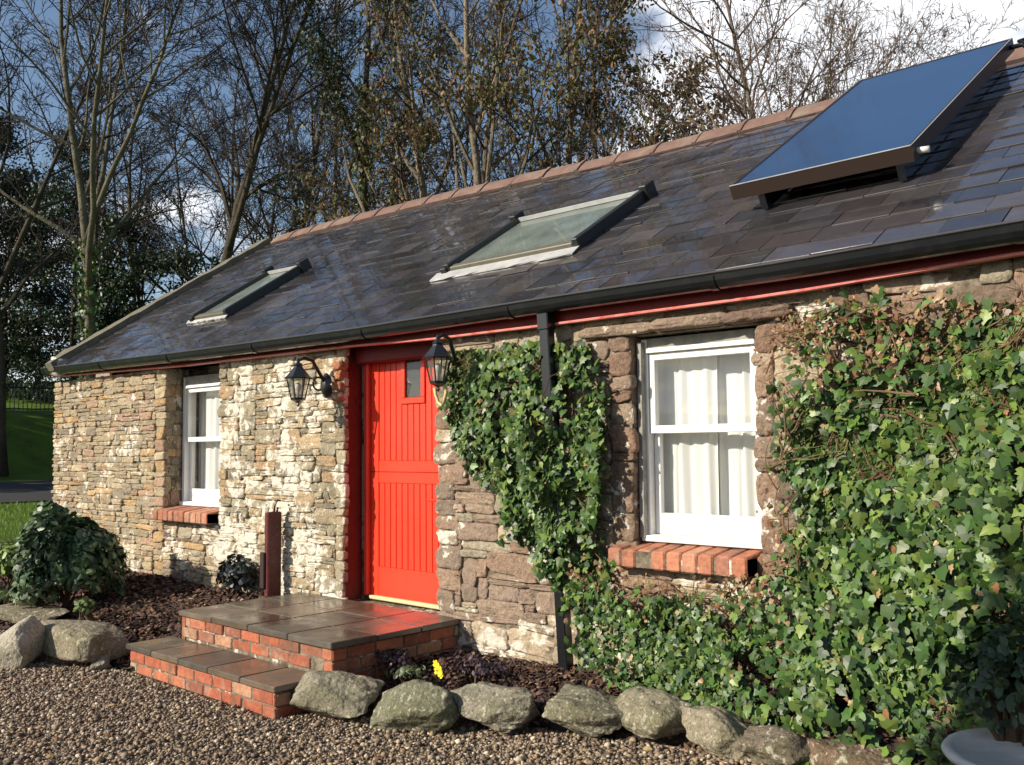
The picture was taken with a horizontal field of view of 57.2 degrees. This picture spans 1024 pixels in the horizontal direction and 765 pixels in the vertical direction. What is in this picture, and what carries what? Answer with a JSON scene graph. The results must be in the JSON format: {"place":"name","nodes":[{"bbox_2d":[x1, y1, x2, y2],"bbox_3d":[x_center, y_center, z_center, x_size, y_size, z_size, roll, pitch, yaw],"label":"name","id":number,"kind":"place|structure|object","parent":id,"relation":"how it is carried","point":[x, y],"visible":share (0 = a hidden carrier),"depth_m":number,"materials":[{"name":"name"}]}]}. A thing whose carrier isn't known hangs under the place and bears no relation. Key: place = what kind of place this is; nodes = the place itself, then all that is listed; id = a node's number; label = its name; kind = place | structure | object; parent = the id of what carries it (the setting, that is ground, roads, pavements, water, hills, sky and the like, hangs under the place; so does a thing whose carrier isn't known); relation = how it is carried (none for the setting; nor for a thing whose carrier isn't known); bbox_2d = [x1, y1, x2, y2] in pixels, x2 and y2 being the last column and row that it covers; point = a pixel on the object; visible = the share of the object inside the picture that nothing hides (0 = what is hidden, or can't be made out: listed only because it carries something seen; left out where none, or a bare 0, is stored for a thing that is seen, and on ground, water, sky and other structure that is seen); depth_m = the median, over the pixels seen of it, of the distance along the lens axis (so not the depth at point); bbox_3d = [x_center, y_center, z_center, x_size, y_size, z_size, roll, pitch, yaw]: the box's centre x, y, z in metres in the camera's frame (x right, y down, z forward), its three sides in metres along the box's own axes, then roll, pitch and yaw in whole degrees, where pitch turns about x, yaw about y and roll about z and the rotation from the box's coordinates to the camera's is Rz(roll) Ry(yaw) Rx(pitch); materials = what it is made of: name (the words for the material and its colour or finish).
{"place":"outdoors","nodes":[
{"label":"outdoors","id":0,"kind":"place"},
{"bbox_2d":[0,500,51,542],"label":"grass","id":1,"kind":"structure","parent":0,"point":[16,516],"depth_m":18.72,"materials":[{"name":"green plant"}]},
{"bbox_2d":[0,480,53,501],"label":"path","id":2,"kind":"structure","parent":0,"point":[15,491],"depth_m":25.73,"materials":[{"name":"grey asphalt"}]},
{"bbox_2d":[0,381,55,542],"bbox_3d":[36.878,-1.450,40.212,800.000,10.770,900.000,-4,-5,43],"label":"ground","id":3,"kind":"structure","parent":0,"point":[30,439],"depth_m":32.45,"materials":[{"name":"green plant"}]},
{"bbox_2d":[6,386,54,411],"bbox_3d":[-21.235,0.355,33.840,0.060,1.475,20.060,-4,-5,43],"label":"iron fence","id":4,"kind":"object","parent":3,"relation":"on","point":[27,408],"visible":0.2,"depth_m":36.57,"materials":[{"name":"black metal"}]},
{"bbox_2d":[0,157,79,396],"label":"evergreen tree","id":5,"kind":"object","parent":3,"relation":"on","point":[5,187],"visible":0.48,"depth_m":44.94,"materials":[{"name":"green plant"}]},
{"bbox_2d":[0,106,79,385],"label":"evergreen tree","id":6,"kind":"object","parent":3,"relation":"on","point":[13,144],"visible":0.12,"depth_m":48.08,"materials":[{"name":"green plant"}]},
{"bbox_2d":[0,175,84,389],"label":"evergreen tree","id":7,"kind":"object","parent":3,"relation":"on","point":[65,329],"visible":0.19,"depth_m":47.16,"materials":[{"name":"green plant"}]},
{"bbox_2d":[0,127,148,403],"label":"evergreen tree","id":8,"kind":"object","parent":3,"relation":"on","point":[70,208],"visible":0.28,"depth_m":42.92,"materials":[{"name":"green plant"}]},
{"bbox_2d":[0,0,205,327],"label":"bare tree","id":9,"kind":"object","parent":3,"relation":"on","point":[27,266],"visible":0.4,"depth_m":38.39,"materials":[{"name":"brown plant"}]},
{"bbox_2d":[0,0,222,476],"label":"bare tree","id":10,"kind":"object","parent":3,"relation":"on","point":[4,470],"visible":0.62,"depth_m":30.49,"materials":[{"name":"brown plant"}]},
{"bbox_2d":[49,202,175,381],"bbox_3d":[-15.203,-2.442,37.328,6.755,9.333,7.030,-1,-4,8],"label":"evergreen tree","id":11,"kind":"object","parent":3,"relation":"on","point":[111,285],"visible":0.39,"depth_m":36.88,"materials":[{"name":"green plant"}]},
{"bbox_2d":[36,48,209,307],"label":"bare tree","id":12,"kind":"object","parent":3,"relation":"on","point":[112,132],"visible":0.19,"depth_m":50.29,"materials":[{"name":"brown plant"}]},
{"bbox_2d":[43,0,226,314],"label":"bare tree","id":13,"kind":"object","parent":3,"relation":"on","point":[129,178],"visible":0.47,"depth_m":39.23,"materials":[{"name":"brown plant"}]},
{"bbox_2d":[0,542,277,668],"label":"leaf litter","id":14,"kind":"object","parent":3,"relation":"on","point":[165,610],"visible":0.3,"depth_m":8.01,"materials":[{"name":"brown plant"}]},
{"bbox_2d":[0,585,10,603],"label":"leafy plant","id":15,"kind":"object","parent":14,"relation":"on","point":[2,589],"visible":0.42,"depth_m":8.59,"materials":[{"name":"green plant"}]},
{"bbox_2d":[0,539,34,591],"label":"leafy plant","id":16,"kind":"object","parent":14,"relation":"on","point":[8,552],"visible":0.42,"depth_m":8.93,"materials":[{"name":"green plant"}]},
{"bbox_2d":[0,583,60,605],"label":"leafy plant","id":17,"kind":"object","parent":14,"relation":"on","point":[33,597],"visible":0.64,"depth_m":8.07,"materials":[{"name":"green plant"}]},
{"bbox_2d":[0,603,70,623],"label":"boulder","id":18,"kind":"object","parent":14,"relation":"on","point":[11,612],"visible":0.66,"depth_m":7.96,"materials":[{"name":"stone"}]},
{"bbox_2d":[8,500,132,610],"bbox_3d":[-3.908,1.519,8.295,0.926,0.993,0.911,2,-5,-37],"label":"round bush","id":19,"kind":"object","parent":14,"relation":"on","point":[61,546],"visible":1,"depth_m":8.07,"materials":[{"name":"green plant"}]},
{"bbox_2d":[73,597,96,620],"bbox_3d":[-3.462,1.850,7.639,0.189,0.215,0.193,0,-4,-8],"label":"leafy plant","id":20,"kind":"object","parent":14,"relation":"on","point":[85,613],"visible":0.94,"depth_m":7.60,"materials":[{"name":"green plant"}]},
{"bbox_2d":[40,619,130,662],"bbox_3d":[-3.125,1.861,6.811,0.833,0.239,0.399,-4,-5,38],"label":"boulder","id":21,"kind":"object","parent":14,"relation":"on","point":[82,641],"visible":0.84,"depth_m":6.61,"materials":[{"name":"stone"}]},
{"bbox_2d":[212,553,255,595],"bbox_3d":[-2.329,1.661,7.878,0.514,0.440,0.312,-4,-5,43],"label":"dark shrub","id":22,"kind":"object","parent":14,"relation":"on","point":[234,576],"visible":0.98,"depth_m":7.79,"materials":[{"name":"green plant"}]},
{"bbox_2d":[260,499,280,596],"bbox_3d":[-1.946,1.368,7.598,0.164,0.841,0.083,2,-5,-33],"label":"wooden post","id":23,"kind":"object","parent":14,"relation":"on","point":[270,570],"visible":0.86,"depth_m":7.57,"materials":[{"name":"red paint"}]},
{"bbox_2d":[0,0,307,379],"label":"bare tree","id":24,"kind":"object","parent":3,"relation":"on","point":[87,255],"visible":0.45,"depth_m":23.66,"materials":[{"name":"brown plant"}]},
{"bbox_2d":[117,240,217,319],"bbox_3d":[-12.893,-1.042,36.330,6.584,8.898,6.324,0,-4,-13],"label":"evergreen tree","id":25,"kind":"object","parent":3,"relation":"on","point":[186,258],"visible":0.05,"depth_m":36.12,"materials":[{"name":"green plant"}]},
{"bbox_2d":[109,49,252,289],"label":"bare tree","id":26,"kind":"object","parent":3,"relation":"on","point":[180,206],"visible":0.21,"depth_m":54.17,"materials":[{"name":"brown plant"}]},
{"bbox_2d":[110,2,319,293],"bbox_3d":[-11.279,-6.519,37.126,8.571,19.446,9.070,-1,-4,5],"label":"bare tree","id":27,"kind":"object","parent":3,"relation":"on","point":[198,248],"visible":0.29,"depth_m":36.40,"materials":[{"name":"brown plant"}]},
{"bbox_2d":[193,251,238,273],"bbox_3d":[-10.352,-0.628,34.259,5.955,8.338,6.118,-4,-5,43],"label":"evergreen tree","id":28,"kind":"object","parent":3,"relation":"on","point":[215,263],"visible":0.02,"depth_m":33.98,"materials":[{"name":"green plant"}]},
{"bbox_2d":[186,13,353,257],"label":"bare tree","id":29,"kind":"object","parent":3,"relation":"on","point":[271,222],"visible":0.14,"depth_m":49.93,"materials":[{"name":"brown plant"}]},
{"bbox_2d":[133,0,414,262],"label":"bare tree","id":30,"kind":"object","parent":3,"relation":"on","point":[263,119],"visible":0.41,"depth_m":27.05,"materials":[{"name":"brown plant"}]},
{"bbox_2d":[128,0,469,247],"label":"bare tree","id":31,"kind":"object","parent":3,"relation":"on","point":[282,169],"visible":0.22,"depth_m":34.01,"materials":[{"name":"brown plant"}]},
{"bbox_2d":[203,0,436,242],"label":"bare tree","id":32,"kind":"object","parent":3,"relation":"on","point":[299,157],"visible":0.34,"depth_m":28.14,"materials":[{"name":"brown plant"}]},
{"bbox_2d":[236,1,419,239],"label":"bare tree","id":33,"kind":"object","parent":3,"relation":"on","point":[322,156],"visible":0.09,"depth_m":38.31,"materials":[{"name":"brown plant"}]},
{"bbox_2d":[218,0,480,220],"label":"ivy clad tree","id":34,"kind":"object","parent":3,"relation":"on","point":[316,49],"visible":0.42,"depth_m":23.08,"materials":[{"name":"green plant"}]},
{"bbox_2d":[290,6,465,222],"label":"bare tree","id":35,"kind":"object","parent":3,"relation":"on","point":[395,121],"visible":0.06,"depth_m":45.84,"materials":[{"name":"brown plant"}]},
{"bbox_2d":[271,0,542,232],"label":"brown leaved tree","id":36,"kind":"object","parent":3,"relation":"on","point":[410,104],"visible":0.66,"depth_m":20.83,"materials":[{"name":"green plant"}]},
{"bbox_2d":[351,0,554,208],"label":"bare tree","id":37,"kind":"object","parent":3,"relation":"on","point":[465,168],"visible":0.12,"depth_m":37.11,"materials":[{"name":"brown plant"}]},
{"bbox_2d":[369,0,626,209],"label":"brown leaved tree","id":38,"kind":"object","parent":3,"relation":"on","point":[468,101],"visible":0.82,"depth_m":17.80,"materials":[{"name":"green plant"}]},
{"bbox_2d":[439,0,605,189],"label":"bare tree","id":39,"kind":"object","parent":3,"relation":"on","point":[534,32],"visible":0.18,"depth_m":33.79,"materials":[{"name":"brown plant"}]},
{"bbox_2d":[40,47,1023,679],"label":"stone cottage","id":40,"kind":"structure","parent":3,"relation":"on","point":[670,281],"depth_m":6.59,"materials":[{"name":"brown stone"}]},
{"bbox_2d":[152,373,221,524],"bbox_3d":[-2.917,0.610,8.885,1.026,1.381,0.484,-4,-5,43],"label":"window","id":41,"kind":"structure","parent":40,"relation":"in","point":[207,495],"depth_m":9.15,"materials":[{"name":"white paint"}]},
{"bbox_2d":[284,357,331,406],"bbox_3d":[-1.561,-0.005,7.223,0.206,0.385,0.372,-4,-5,43],"label":"wall lantern","id":42,"kind":"object","parent":40,"relation":"attached to","point":[297,372],"depth_m":7.16,"materials":[{"name":"black metal"}]},
{"bbox_2d":[364,359,439,609],"bbox_3d":[-0.734,0.702,6.988,1.063,1.870,0.168,-4,-5,43],"label":"door","id":43,"kind":"structure","parent":40,"relation":"in","point":[401,543],"depth_m":7.07,"materials":[{"name":"red paint"}]},
{"bbox_2d":[422,333,458,391],"bbox_3d":[-0.451,-0.127,6.206,0.184,0.385,0.426,-2,-4,16],"label":"wall lantern","id":44,"kind":"object","parent":40,"relation":"attached to","point":[437,351],"depth_m":6.08,"materials":[{"name":"black metal"}]},
{"bbox_2d":[433,384,447,406],"bbox_3d":[-0.468,0.085,6.108,0.127,0.156,0.036,-4,-5,43],"label":"horseshoe","id":45,"kind":"object","parent":40,"relation":"attached to","point":[444,397],"visible":1,"depth_m":6.09,"materials":[{"name":"gold metal"}]},
{"bbox_2d":[437,339,613,599],"bbox_3d":[-0.029,0.510,5.757,1.391,1.605,0.416,-4,-5,43],"label":"climbing ivy","id":46,"kind":"object","parent":40,"relation":"attached to","point":[512,467],"visible":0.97,"depth_m":5.58,"materials":[{"name":"green plant"}]},
{"bbox_2d":[608,328,762,578],"bbox_3d":[1.005,0.379,5.221,0.910,1.296,0.406,-4,-5,43],"label":"window","id":47,"kind":"structure","parent":40,"relation":"in","point":[684,381],"depth_m":5.29,"materials":[{"name":"white paint"}]},
{"bbox_2d":[729,38,1023,209],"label":"solar panel","id":48,"kind":"object","parent":40,"relation":"on","point":[906,120],"visible":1,"depth_m":5.65,"materials":[{"name":"blue glass"}]},
{"bbox_2d":[445,0,742,180],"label":"brown leaved tree","id":49,"kind":"object","parent":3,"relation":"on","point":[609,2],"visible":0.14,"depth_m":23.60,"materials":[{"name":"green plant"}]},
{"bbox_2d":[526,2,680,171],"bbox_3d":[2.040,-2.043,17.288,2.982,9.507,3.396,-4,-5,43],"label":"sparse leaved tree","id":50,"kind":"object","parent":3,"relation":"on","point":[596,123],"visible":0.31,"depth_m":17.23,"materials":[{"name":"brown plant"}]},
{"bbox_2d":[471,0,752,179],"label":"brown leaved tree","id":51,"kind":"object","parent":3,"relation":"on","point":[623,4],"visible":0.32,"depth_m":18.69,"materials":[{"name":"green plant"}]},
{"bbox_2d":[612,68,719,151],"bbox_3d":[2.654,-1.494,17.360,3.599,8.426,3.358,-4,-5,43],"label":"sparse leaved tree","id":52,"kind":"object","parent":3,"relation":"on","point":[664,138],"visible":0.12,"depth_m":17.06,"materials":[{"name":"brown plant"}]},
{"bbox_2d":[621,15,807,151],"bbox_3d":[3.842,-2.614,18.652,5.158,10.750,4.015,-4,-5,43],"label":"budding tree","id":53,"kind":"object","parent":3,"relation":"on","point":[745,46],"visible":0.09,"depth_m":18.95,"materials":[{"name":"brown plant"}]},
{"bbox_2d":[546,0,933,162],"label":"budding tree","id":54,"kind":"object","parent":3,"relation":"on","point":[750,110],"visible":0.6,"depth_m":13.97,"materials":[{"name":"brown plant"}]},
{"bbox_2d":[741,0,1023,121],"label":"budding tree","id":55,"kind":"object","parent":3,"relation":"on","point":[919,45],"visible":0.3,"depth_m":14.58,"materials":[{"name":"brown plant"}]},
{"bbox_2d":[0,628,769,764],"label":"gravel yard","id":56,"kind":"structure","parent":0,"point":[367,715],"depth_m":4.90,"materials":[{"name":"gravel"}]},
{"bbox_2d":[2,760,21,763],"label":"gravel pebbles","id":57,"kind":"object","parent":56,"relation":"on","point":[18,762],"visible":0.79,"depth_m":4.55,"materials":[{"name":"beige stone"}]},
{"bbox_2d":[0,615,45,669],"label":"boulder","id":58,"kind":"object","parent":56,"relation":"on","point":[21,643],"visible":0.84,"depth_m":6.60,"materials":[{"name":"stone"}]},
{"bbox_2d":[38,655,76,663],"bbox_3d":[-3.276,2.011,6.867,0.486,0.167,0.296,-4,-5,43],"label":"boulder","id":59,"kind":"object","parent":56,"relation":"on","point":[43,658],"visible":0.1,"depth_m":6.73,"materials":[{"name":"stone"}]},
{"bbox_2d":[90,655,109,670],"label":"boulder","id":60,"kind":"object","parent":56,"relation":"on","point":[102,662],"visible":0.93,"depth_m":6.48,"materials":[{"name":"stone"}]},
{"bbox_2d":[126,592,460,718],"bbox_3d":[-1.504,1.793,6.372,1.894,0.413,1.394,-4,-5,43],"label":"doorstep","id":61,"kind":"object","parent":56,"relation":"on","point":[262,656],"visible":0.78,"depth_m":6.02,"materials":[{"name":"red brick"}]},
{"bbox_2d":[290,670,384,718],"bbox_3d":[-0.992,1.780,5.362,0.546,0.260,0.404,-2,-4,15],"label":"boulder","id":62,"kind":"object","parent":56,"relation":"on","point":[338,694],"visible":1,"depth_m":5.22,"materials":[{"name":"stone"}]},
{"bbox_2d":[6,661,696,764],"bbox_3d":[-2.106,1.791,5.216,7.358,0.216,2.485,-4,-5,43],"label":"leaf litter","id":63,"kind":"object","parent":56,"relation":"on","point":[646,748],"visible":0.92,"depth_m":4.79,"materials":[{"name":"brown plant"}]},
{"bbox_2d":[369,679,460,733],"bbox_3d":[-0.541,1.781,5.102,0.680,0.382,0.384,-4,-5,43],"label":"boulder","id":64,"kind":"object","parent":56,"relation":"on","point":[417,705],"visible":0.81,"depth_m":4.93,"materials":[{"name":"stone"}]},
{"bbox_2d":[449,681,539,733],"bbox_3d":[-0.091,1.704,4.951,0.533,0.264,0.347,-2,-4,21],"label":"boulder","id":65,"kind":"object","parent":56,"relation":"on","point":[500,708],"visible":0.99,"depth_m":4.81,"materials":[{"name":"stone"}]},
{"bbox_2d":[541,683,622,737],"bbox_3d":[0.386,1.650,4.698,0.494,0.230,0.330,-4,-5,43],"label":"boulder","id":66,"kind":"object","parent":56,"relation":"on","point":[583,711],"visible":0.87,"depth_m":4.60,"materials":[{"name":"stone"}]},
{"bbox_2d":[941,728,1023,764],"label":"planter","id":67,"kind":"object","parent":56,"relation":"on","point":[978,746],"visible":0.82,"depth_m":3.11,"materials":[{"name":"metal"}]},
{"bbox_2d":[907,593,1023,746],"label":"potted shrub","id":68,"kind":"object","parent":67,"relation":"on","point":[994,680],"visible":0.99,"depth_m":3.18,"materials":[{"name":"green plant"}]},
{"bbox_2d":[0,0,1023,382],"label":"sky","id":69,"kind":"structure","parent":0,"point":[992,9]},
{"bbox_2d":[367,647,958,764],"bbox_3d":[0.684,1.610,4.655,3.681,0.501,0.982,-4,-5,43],"label":"leaf litter","id":70,"kind":"object","parent":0,"point":[442,660],"visible":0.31,"depth_m":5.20,"materials":[{"name":"brown plant"}]},
{"bbox_2d":[371,647,415,683],"bbox_3d":[-0.711,1.727,5.759,0.400,0.242,0.301,-4,-5,43],"label":"heather","id":71,"kind":"object","parent":70,"relation":"on","point":[395,658],"visible":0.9,"depth_m":5.72,"materials":[{"name":"purple plant"}]},
{"bbox_2d":[384,662,426,682],"bbox_3d":[-0.636,1.739,5.555,0.279,0.170,0.177,-2,-4,16],"label":"leafy plant","id":72,"kind":"object","parent":70,"relation":"on","point":[403,676],"visible":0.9,"depth_m":5.50,"materials":[{"name":"green plant"}]},
{"bbox_2d":[433,660,443,681],"bbox_3d":[-0.423,1.665,5.420,0.116,0.119,0.055,-4,-5,43],"label":"yellow flower","id":73,"kind":"object","parent":70,"relation":"on","point":[438,671],"visible":1,"depth_m":5.41,"materials":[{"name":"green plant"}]},
{"bbox_2d":[443,649,512,683],"bbox_3d":[-0.174,1.682,5.474,0.549,0.244,0.283,-4,-5,43],"label":"heather","id":74,"kind":"object","parent":70,"relation":"on","point":[483,666],"visible":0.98,"depth_m":5.42,"materials":[{"name":"purple plant"}]},
{"bbox_2d":[616,686,691,739],"bbox_3d":[0.668,1.582,4.512,0.277,0.206,0.443,2,-5,-29],"label":"boulder","id":75,"kind":"object","parent":70,"relation":"on","point":[652,713],"visible":0.91,"depth_m":4.40,"materials":[{"name":"stone"}]},
{"bbox_2d":[679,705,750,759],"bbox_3d":[0.943,1.583,4.252,0.443,0.217,0.304,-4,-5,43],"label":"boulder","id":76,"kind":"object","parent":70,"relation":"on","point":[717,731],"visible":0.74,"depth_m":4.17,"materials":[{"name":"stone"}]},
{"bbox_2d":[736,725,810,764],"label":"boulder","id":77,"kind":"object","parent":70,"relation":"on","point":[774,745],"visible":0.91,"depth_m":3.94,"materials":[{"name":"stone"}]},
{"bbox_2d":[555,285,1023,764],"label":"climbing ivy","id":78,"kind":"object","parent":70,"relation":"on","point":[956,426],"visible":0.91,"depth_m":4.23,"materials":[{"name":"green plant"}]},
{"bbox_2d":[803,737,897,764],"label":"boulder","id":79,"kind":"object","parent":70,"relation":"on","point":[826,751],"visible":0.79,"depth_m":3.80,"materials":[{"name":"stone"}]}
]}

